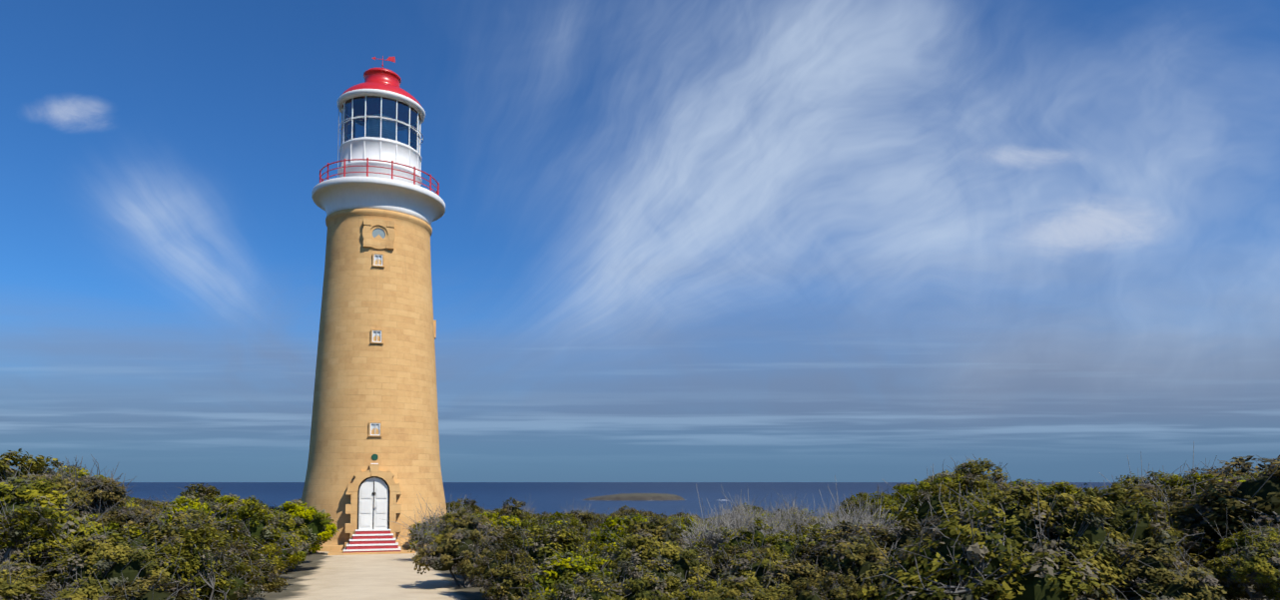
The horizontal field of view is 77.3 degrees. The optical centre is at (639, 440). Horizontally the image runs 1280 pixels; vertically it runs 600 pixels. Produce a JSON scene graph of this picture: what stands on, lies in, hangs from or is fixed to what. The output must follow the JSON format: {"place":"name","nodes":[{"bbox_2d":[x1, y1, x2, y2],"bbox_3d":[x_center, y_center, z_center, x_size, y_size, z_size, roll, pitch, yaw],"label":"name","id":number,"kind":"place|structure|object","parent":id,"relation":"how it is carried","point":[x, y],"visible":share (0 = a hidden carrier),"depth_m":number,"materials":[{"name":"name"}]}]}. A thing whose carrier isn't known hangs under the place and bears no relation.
{"place":"outdoors","nodes":[
{"label":"outdoors","id":0,"kind":"place"},
{"bbox_2d":[116,482,1112,519],"bbox_3d":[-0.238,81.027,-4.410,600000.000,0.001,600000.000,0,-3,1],"label":"sea","id":1,"kind":"structure","parent":0,"point":[551,497],"depth_m":6088.99,"materials":[{"name":"blue liquid"}]},
{"bbox_2d":[583,493,684,501],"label":"islet","id":2,"kind":"object","parent":1,"relation":"in","point":[643,496],"visible":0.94,"depth_m":3512.83,"materials":[{"name":"grey stone"}]},
{"bbox_2d":[0,0,1279,482],"label":"sky","id":3,"kind":"structure","parent":0,"point":[674,241],"materials":[{"name":"blue"}]},
{"bbox_2d":[34,550,1269,599],"bbox_3d":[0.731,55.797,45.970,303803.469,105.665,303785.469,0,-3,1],"label":"terrain","id":4,"kind":"structure","parent":0,"point":[320,575],"depth_m":21.30,"materials":[{"name":"beige sand"}]},
{"bbox_2d":[0,552,65,599],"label":"shrub","id":5,"kind":"object","parent":4,"relation":"on","point":[18,581],"visible":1,"depth_m":9.16,"materials":[{"name":"green plant"}]},
{"bbox_2d":[0,497,71,565],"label":"shrub","id":6,"kind":"object","parent":4,"relation":"on","point":[15,529],"visible":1,"depth_m":11.39,"materials":[{"name":"green plant"}]},
{"bbox_2d":[0,519,87,599],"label":"shrub","id":7,"kind":"object","parent":4,"relation":"on","point":[39,553],"visible":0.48,"depth_m":12.80,"materials":[{"name":"green plant"}]},
{"bbox_2d":[0,448,88,521],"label":"shrub","id":8,"kind":"object","parent":4,"relation":"on","point":[6,463],"visible":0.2,"depth_m":19.68,"materials":[{"name":"green plant"}]},
{"bbox_2d":[0,455,100,519],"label":"shrub","id":9,"kind":"object","parent":4,"relation":"on","point":[65,482],"visible":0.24,"depth_m":16.48,"materials":[{"name":"green plant"}]},
{"bbox_2d":[28,549,81,599],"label":"shrub","id":10,"kind":"object","parent":4,"relation":"on","point":[49,585],"visible":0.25,"depth_m":11.21,"materials":[{"name":"green plant"}]},
{"bbox_2d":[43,456,82,475],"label":"shrub","id":11,"kind":"object","parent":4,"relation":"on","point":[61,468],"visible":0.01,"depth_m":39.80,"materials":[{"name":"green plant"}]},
{"bbox_2d":[0,476,133,599],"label":"shrub","id":12,"kind":"object","parent":4,"relation":"on","point":[19,494],"visible":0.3,"depth_m":14.56,"materials":[{"name":"green plant"}]},
{"bbox_2d":[57,465,135,516],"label":"shrub","id":13,"kind":"object","parent":4,"relation":"on","point":[112,492],"visible":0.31,"depth_m":21.91,"materials":[{"name":"green plant"}]},
{"bbox_2d":[51,456,158,516],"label":"shrub","id":14,"kind":"object","parent":4,"relation":"on","point":[81,473],"visible":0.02,"depth_m":26.40,"materials":[{"name":"green plant"}]},
{"bbox_2d":[45,533,174,599],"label":"shrub","id":15,"kind":"object","parent":4,"relation":"on","point":[103,564],"visible":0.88,"depth_m":9.56,"materials":[{"name":"green plant"}]},
{"bbox_2d":[66,520,153,548],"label":"shrub","id":16,"kind":"object","parent":4,"relation":"on","point":[115,527],"visible":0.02,"depth_m":14.49,"materials":[{"name":"green plant"}]},
{"bbox_2d":[76,494,170,538],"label":"shrub","id":17,"kind":"object","parent":4,"relation":"on","point":[126,516],"visible":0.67,"depth_m":16.33,"materials":[{"name":"green plant"}]},
{"bbox_2d":[89,511,182,553],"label":"shrub","id":18,"kind":"object","parent":4,"relation":"on","point":[129,532],"visible":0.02,"depth_m":13.27,"materials":[{"name":"green plant"}]},
{"bbox_2d":[127,497,164,516],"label":"shrub","id":19,"kind":"object","parent":4,"relation":"on","point":[144,501],"visible":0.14,"depth_m":33.00,"materials":[{"name":"green plant"}]},
{"bbox_2d":[82,562,214,599],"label":"shrub","id":20,"kind":"object","parent":4,"relation":"on","point":[168,592],"visible":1,"depth_m":9.11,"materials":[{"name":"green plant"}]},
{"bbox_2d":[122,520,245,564],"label":"shrub","id":21,"kind":"object","parent":4,"relation":"on","point":[162,535],"visible":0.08,"depth_m":11.94,"materials":[{"name":"green plant"}]},
{"bbox_2d":[156,502,224,526],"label":"shrub","id":22,"kind":"object","parent":4,"relation":"on","point":[174,510],"visible":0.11,"depth_m":20.77,"materials":[{"name":"green plant"}]},
{"bbox_2d":[163,494,222,524],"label":"shrub","id":23,"kind":"object","parent":4,"relation":"on","point":[183,499],"visible":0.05,"depth_m":22.75,"materials":[{"name":"green plant"}]},
{"bbox_2d":[164,483,222,507],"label":"shrub","id":24,"kind":"object","parent":4,"relation":"on","point":[208,493],"visible":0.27,"depth_m":39.62,"materials":[{"name":"green plant"}]},
{"bbox_2d":[164,508,230,531],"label":"shrub","id":25,"kind":"object","parent":4,"relation":"on","point":[195,514],"visible":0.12,"depth_m":18.96,"materials":[{"name":"green plant"}]},
{"bbox_2d":[140,522,268,599],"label":"shrub","id":26,"kind":"object","parent":4,"relation":"on","point":[223,576],"visible":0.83,"depth_m":10.72,"materials":[{"name":"green plant"}]},
{"bbox_2d":[155,506,283,570],"bbox_3d":[-8.620,2.350,16.004,2.660,2.013,2.446,-8,-4,41],"label":"shrub","id":27,"kind":"object","parent":4,"relation":"on","point":[236,532],"visible":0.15,"depth_m":16.09,"materials":[{"name":"green plant"}]},
{"bbox_2d":[205,493,268,507],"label":"shrub","id":28,"kind":"object","parent":4,"relation":"on","point":[231,498],"visible":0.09,"depth_m":32.34,"materials":[{"name":"green plant"}]},
{"bbox_2d":[187,504,307,593],"bbox_3d":[-8.866,2.525,18.104,1.695,2.154,2.508,-2,-3,30],"label":"shrub","id":29,"kind":"object","parent":4,"relation":"on","point":[259,527],"visible":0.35,"depth_m":18.04,"materials":[{"name":"green plant"}]},
{"bbox_2d":[227,540,291,599],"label":"shrub","id":30,"kind":"object","parent":4,"relation":"on","point":[273,583],"visible":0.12,"depth_m":13.75,"materials":[{"name":"green plant"}]},
{"bbox_2d":[207,495,313,553],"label":"shrub","id":31,"kind":"object","parent":4,"relation":"on","point":[295,534],"visible":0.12,"depth_m":22.52,"materials":[{"name":"green plant"}]},
{"bbox_2d":[274,499,340,572],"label":"shrub","id":32,"kind":"object","parent":4,"relation":"on","point":[319,531],"visible":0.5,"depth_m":26.07,"materials":[{"name":"green plant"}]},
{"bbox_2d":[301,55,447,555],"bbox_3d":[-13.001,-7.142,39.752,7.440,25.520,9.070,1,-3,-17],"label":"lighthouse","id":33,"kind":"object","parent":4,"relation":"on","point":[373,455],"visible":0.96,"depth_m":38.14,"materials":[{"name":"stone"}]},
{"bbox_2d":[379,493,466,552],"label":"shrub","id":34,"kind":"object","parent":4,"relation":"on","point":[428,534],"visible":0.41,"depth_m":30.46,"materials":[{"name":"green plant"}]},
{"bbox_2d":[429,512,462,551],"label":"shrub","id":35,"kind":"object","parent":4,"relation":"on","point":[438,539],"visible":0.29,"depth_m":27.45,"materials":[{"name":"green plant"}]},
{"bbox_2d":[445,501,470,515],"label":"shrub","id":36,"kind":"object","parent":4,"relation":"on","point":[456,505],"visible":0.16,"depth_m":43.68,"materials":[{"name":"green plant"}]},
{"bbox_2d":[411,506,505,587],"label":"shrub","id":37,"kind":"object","parent":4,"relation":"on","point":[444,556],"visible":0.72,"depth_m":19.45,"materials":[{"name":"green plant"}]},
{"bbox_2d":[445,493,486,516],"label":"shrub","id":38,"kind":"object","parent":4,"relation":"on","point":[470,506],"visible":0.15,"depth_m":47.55,"materials":[{"name":"green plant"}]},
{"bbox_2d":[451,519,518,582],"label":"shrub","id":39,"kind":"object","parent":4,"relation":"on","point":[469,563],"visible":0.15,"depth_m":17.83,"materials":[{"name":"green plant"}]},
{"bbox_2d":[464,529,538,589],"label":"shrub","id":40,"kind":"object","parent":4,"relation":"on","point":[508,538],"visible":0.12,"depth_m":16.70,"materials":[{"name":"green plant"}]},
{"bbox_2d":[471,509,531,534],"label":"shrub","id":41,"kind":"object","parent":4,"relation":"on","point":[512,524],"visible":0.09,"depth_m":22.54,"materials":[{"name":"green plant"}]},
{"bbox_2d":[470,547,538,599],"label":"shrub","id":42,"kind":"object","parent":4,"relation":"on","point":[500,580],"visible":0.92,"depth_m":12.62,"materials":[{"name":"green plant"}]},
{"bbox_2d":[492,497,535,520],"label":"shrub","id":43,"kind":"object","parent":4,"relation":"on","point":[510,509],"visible":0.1,"depth_m":37.09,"materials":[{"name":"green plant"}]},
{"bbox_2d":[505,524,596,582],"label":"shrub","id":44,"kind":"object","parent":4,"relation":"on","point":[548,544],"visible":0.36,"depth_m":14.01,"materials":[{"name":"green plant"}]},
{"bbox_2d":[531,511,585,545],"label":"shrub","id":45,"kind":"object","parent":4,"relation":"on","point":[563,521],"visible":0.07,"depth_m":22.53,"materials":[{"name":"green plant"}]},
{"bbox_2d":[530,511,589,538],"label":"shrub","id":46,"kind":"object","parent":4,"relation":"on","point":[578,524],"visible":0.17,"depth_m":28.29,"materials":[{"name":"green plant"}]},
{"bbox_2d":[544,524,591,548],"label":"shrub","id":47,"kind":"object","parent":4,"relation":"on","point":[562,526],"visible":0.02,"depth_m":19.22,"materials":[{"name":"green plant"}]},
{"bbox_2d":[504,551,641,599],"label":"shrub","id":48,"kind":"object","parent":4,"relation":"on","point":[580,565],"visible":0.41,"depth_m":11.59,"materials":[{"name":"green plant"}]},
{"bbox_2d":[518,567,631,599],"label":"shrub","id":49,"kind":"object","parent":4,"relation":"on","point":[571,592],"visible":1,"depth_m":10.09,"materials":[{"name":"green plant"}]},
{"bbox_2d":[558,510,600,539],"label":"shrub","id":50,"kind":"object","parent":4,"relation":"on","point":[587,516],"visible":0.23,"depth_m":30.20,"materials":[{"name":"green plant"}]},
{"bbox_2d":[562,535,608,558],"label":"shrub","id":51,"kind":"object","parent":4,"relation":"on","point":[592,545],"visible":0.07,"depth_m":17.63,"materials":[{"name":"green plant"}]},
{"bbox_2d":[581,531,636,576],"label":"shrub","id":52,"kind":"object","parent":4,"relation":"on","point":[608,550],"visible":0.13,"depth_m":15.32,"materials":[{"name":"green plant"}]},
{"bbox_2d":[588,513,658,551],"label":"shrub","id":53,"kind":"object","parent":4,"relation":"on","point":[615,528],"visible":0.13,"depth_m":18.69,"materials":[{"name":"green plant"}]},
{"bbox_2d":[571,547,686,599],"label":"shrub","id":54,"kind":"object","parent":4,"relation":"on","point":[637,582],"visible":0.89,"depth_m":10.91,"materials":[{"name":"green plant"}]},
{"bbox_2d":[616,516,691,556],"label":"shrub","id":55,"kind":"object","parent":4,"relation":"on","point":[662,532],"visible":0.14,"depth_m":17.22,"materials":[{"name":"green plant"}]},
{"bbox_2d":[606,531,711,595],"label":"shrub","id":56,"kind":"object","parent":4,"relation":"on","point":[680,565],"visible":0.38,"depth_m":13.06,"materials":[{"name":"green plant"}]},
{"bbox_2d":[668,510,708,545],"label":"shrub","id":57,"kind":"object","parent":4,"relation":"on","point":[685,522],"visible":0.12,"depth_m":25.81,"materials":[{"name":"green plant"}]},
{"bbox_2d":[680,541,720,592],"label":"shrub","id":58,"kind":"object","parent":4,"relation":"on","point":[701,556],"visible":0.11,"depth_m":15.16,"materials":[{"name":"green plant"}]},
{"bbox_2d":[674,568,733,599],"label":"shrub","id":59,"kind":"object","parent":4,"relation":"on","point":[690,594],"visible":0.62,"depth_m":11.58,"materials":[{"name":"green plant"}]},
{"bbox_2d":[675,484,775,567],"bbox_3d":[1.664,2.403,18.743,2.878,2.768,3.020,2,-3,-28],"label":"shrub","id":60,"kind":"object","parent":4,"relation":"on","point":[705,537],"visible":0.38,"depth_m":18.38,"materials":[{"name":"grey plant"}]},
{"bbox_2d":[704,484,767,521],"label":"shrub","id":61,"kind":"object","parent":4,"relation":"on","point":[736,500],"visible":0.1,"depth_m":31.51,"materials":[{"name":"grey plant"}]},
{"bbox_2d":[701,544,775,589],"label":"shrub","id":62,"kind":"object","parent":4,"relation":"on","point":[733,552],"visible":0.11,"depth_m":14.29,"materials":[{"name":"green plant"}]},
{"bbox_2d":[701,491,775,531],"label":"shrub","id":63,"kind":"object","parent":4,"relation":"on","point":[735,520],"visible":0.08,"depth_m":26.03,"materials":[{"name":"grey plant"}]},
{"bbox_2d":[693,574,797,599],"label":"shrub","id":64,"kind":"object","parent":4,"relation":"on","point":[757,592],"visible":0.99,"depth_m":10.02,"materials":[{"name":"green plant"}]},
{"bbox_2d":[702,538,797,599],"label":"shrub","id":65,"kind":"object","parent":4,"relation":"on","point":[756,570],"visible":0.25,"depth_m":12.43,"materials":[{"name":"green plant"}]},
{"bbox_2d":[715,516,802,566],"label":"shrub","id":66,"kind":"object","parent":4,"relation":"on","point":[759,539],"visible":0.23,"depth_m":17.29,"materials":[{"name":"green plant"}]},
{"bbox_2d":[739,505,809,543],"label":"shrub","id":67,"kind":"object","parent":4,"relation":"on","point":[788,540],"visible":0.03,"depth_m":20.48,"materials":[{"name":"grey plant"}]},
{"bbox_2d":[734,496,816,536],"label":"shrub","id":68,"kind":"object","parent":4,"relation":"on","point":[769,523],"visible":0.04,"depth_m":23.66,"materials":[{"name":"grey plant"}]},
{"bbox_2d":[749,496,818,531],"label":"shrub","id":69,"kind":"object","parent":4,"relation":"on","point":[780,517],"visible":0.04,"depth_m":27.03,"materials":[{"name":"grey plant"}]},
{"bbox_2d":[745,496,835,525],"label":"shrub","id":70,"kind":"object","parent":4,"relation":"on","point":[804,521],"visible":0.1,"depth_m":29.64,"materials":[{"name":"grey plant"}]},
{"bbox_2d":[767,491,819,524],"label":"shrub","id":71,"kind":"object","parent":4,"relation":"on","point":[794,512],"visible":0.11,"depth_m":38.72,"materials":[{"name":"grey plant"}]},
{"bbox_2d":[777,522,813,542],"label":"shrub","id":72,"kind":"object","parent":4,"relation":"on","point":[796,527],"visible":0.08,"depth_m":21.62,"materials":[{"name":"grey plant"}]},
{"bbox_2d":[757,557,835,599],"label":"shrub","id":73,"kind":"object","parent":4,"relation":"on","point":[804,572],"visible":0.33,"depth_m":11.12,"materials":[{"name":"green plant"}]},
{"bbox_2d":[765,499,832,540],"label":"dead shrub","id":74,"kind":"object","parent":4,"relation":"on","point":[783,525],"visible":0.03,"depth_m":21.45,"materials":[{"name":"grey plant"}]},
{"bbox_2d":[785,523,846,564],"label":"shrub","id":75,"kind":"object","parent":4,"relation":"on","point":[816,530],"visible":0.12,"depth_m":15.84,"materials":[{"name":"green plant"}]},
{"bbox_2d":[785,517,859,576],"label":"shrub","id":76,"kind":"object","parent":4,"relation":"on","point":[817,549],"visible":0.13,"depth_m":14.16,"materials":[{"name":"green plant"}]},
{"bbox_2d":[784,570,882,599],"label":"shrub","id":77,"kind":"object","parent":4,"relation":"on","point":[849,591],"visible":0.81,"depth_m":10.12,"materials":[{"name":"green plant"}]},
{"bbox_2d":[772,489,919,544],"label":"shrub","id":78,"kind":"object","parent":4,"relation":"on","point":[835,509],"visible":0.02,"depth_m":19.68,"materials":[{"name":"green plant"}]},
{"bbox_2d":[835,494,872,519],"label":"shrub","id":79,"kind":"object","parent":4,"relation":"on","point":[848,503],"visible":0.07,"depth_m":36.38,"materials":[{"name":"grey plant"}]},
{"bbox_2d":[797,475,913,545],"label":"shrub","id":80,"kind":"object","parent":4,"relation":"on","point":[853,519],"visible":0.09,"depth_m":17.41,"materials":[{"name":"grey plant"}]},
{"bbox_2d":[839,492,871,512],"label":"shrub","id":81,"kind":"object","parent":4,"relation":"on","point":[860,494],"visible":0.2,"depth_m":51.89,"materials":[{"name":"green plant"}]},
{"bbox_2d":[811,535,927,598],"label":"shrub","id":82,"kind":"object","parent":4,"relation":"on","point":[863,558],"visible":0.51,"depth_m":11.18,"materials":[{"name":"green plant"}]},
{"bbox_2d":[818,511,938,571],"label":"shrub","id":83,"kind":"object","parent":4,"relation":"on","point":[899,539],"visible":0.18,"depth_m":12.70,"materials":[{"name":"green plant"}]},
{"bbox_2d":[862,497,908,535],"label":"shrub","id":84,"kind":"object","parent":4,"relation":"on","point":[891,509],"visible":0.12,"depth_m":25.09,"materials":[{"name":"green plant"}]},
{"bbox_2d":[858,482,916,518],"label":"shrub","id":85,"kind":"object","parent":4,"relation":"on","point":[895,496],"visible":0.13,"depth_m":27.79,"materials":[{"name":"green plant"}]},
{"bbox_2d":[889,472,999,544],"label":"shrub","id":86,"kind":"object","parent":4,"relation":"on","point":[944,477],"visible":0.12,"depth_m":21.44,"materials":[{"name":"green plant"}]},
{"bbox_2d":[890,473,1019,543],"bbox_3d":[6.675,2.087,16.282,2.414,2.831,3.089,0,-3,-7],"label":"shrub","id":87,"kind":"object","parent":4,"relation":"on","point":[925,507],"visible":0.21,"depth_m":16.54,"materials":[{"name":"green plant"}]},
{"bbox_2d":[921,454,1024,507],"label":"bush","id":88,"kind":"object","parent":4,"relation":"on","point":[975,468],"visible":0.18,"depth_m":23.43,"materials":[{"name":"green plant"}]},
{"bbox_2d":[855,482,1100,599],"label":"shrub","id":89,"kind":"object","parent":4,"relation":"on","point":[964,560],"visible":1,"depth_m":9.14,"materials":[{"name":"green plant"}]},
{"bbox_2d":[920,488,1061,549],"bbox_3d":[6.623,2.044,14.245,2.677,2.363,3.766,-3,-4,42],"label":"shrub","id":90,"kind":"object","parent":4,"relation":"on","point":[950,512],"depth_m":14.59,"materials":[{"name":"green plant"}]},
{"bbox_2d":[944,480,1134,599],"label":"shrub","id":91,"kind":"object","parent":4,"relation":"on","point":[1081,534],"visible":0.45,"depth_m":10.29,"materials":[{"name":"green plant"}]},
{"bbox_2d":[1021,481,1086,500],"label":"shrub","id":92,"kind":"object","parent":4,"relation":"on","point":[1053,493],"visible":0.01,"depth_m":21.14,"materials":[{"name":"green plant"}]},
{"bbox_2d":[1011,480,1119,516],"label":"shrub","id":93,"kind":"object","parent":4,"relation":"on","point":[1065,488],"visible":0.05,"depth_m":19.36,"materials":[{"name":"green plant"}]},
{"bbox_2d":[1031,480,1212,575],"bbox_3d":[6.695,1.717,11.384,2.627,2.299,1.766,2,-3,-28],"label":"shrub","id":94,"kind":"object","parent":4,"relation":"on","point":[1139,526],"visible":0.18,"depth_m":11.00,"materials":[{"name":"green plant"}]},
{"bbox_2d":[1056,488,1208,552],"bbox_3d":[8.355,1.972,13.874,2.853,2.431,2.518,3,0,7],"label":"shrub","id":95,"kind":"object","parent":4,"relation":"on","point":[1173,519],"visible":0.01,"depth_m":13.48,"materials":[{"name":"green plant"}]},
{"bbox_2d":[1112,470,1183,493],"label":"shrub","id":96,"kind":"object","parent":4,"relation":"on","point":[1127,480],"visible":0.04,"depth_m":26.56,"materials":[{"name":"green plant"}]},
{"bbox_2d":[1069,482,1227,561],"bbox_3d":[9.571,2.033,15.049,3.322,2.507,2.616,-1,-3,26],"label":"shrub","id":97,"kind":"object","parent":4,"relation":"on","point":[1151,490],"visible":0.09,"depth_m":14.86,"materials":[{"name":"green plant"}]},
{"bbox_2d":[1102,445,1205,504],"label":"shrub","id":98,"kind":"object","parent":4,"relation":"on","point":[1146,480],"visible":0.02,"depth_m":18.80,"materials":[{"name":"green plant"}]},
{"bbox_2d":[1083,532,1227,599],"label":"shrub","id":99,"kind":"object","parent":4,"relation":"on","point":[1154,578],"visible":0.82,"depth_m":9.34,"materials":[{"name":"green plant"}]},
{"bbox_2d":[1133,458,1245,505],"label":"bush","id":100,"kind":"object","parent":4,"relation":"on","point":[1167,481],"visible":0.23,"depth_m":18.54,"materials":[{"name":"green plant"}]},
{"bbox_2d":[1152,526,1252,599],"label":"shrub","id":101,"kind":"object","parent":4,"relation":"on","point":[1233,591],"visible":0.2,"depth_m":11.92,"materials":[{"name":"green plant"}]},
{"bbox_2d":[1183,455,1251,478],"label":"shrub","id":102,"kind":"object","parent":4,"relation":"on","point":[1218,470],"visible":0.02,"depth_m":29.12,"materials":[{"name":"green plant"}]},
{"bbox_2d":[1165,454,1279,554],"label":"shrub","id":103,"kind":"object","parent":4,"relation":"on","point":[1257,499],"visible":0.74,"depth_m":12.05,"materials":[{"name":"green plant"}]},
{"bbox_2d":[1196,507,1279,599],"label":"shrub","id":104,"kind":"object","parent":4,"relation":"on","point":[1258,534],"visible":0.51,"depth_m":11.02,"materials":[{"name":"green plant"}]},
{"bbox_2d":[1203,535,1279,599],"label":"shrub","id":105,"kind":"object","parent":4,"relation":"on","point":[1259,569],"visible":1,"depth_m":9.36,"materials":[{"name":"green plant"}]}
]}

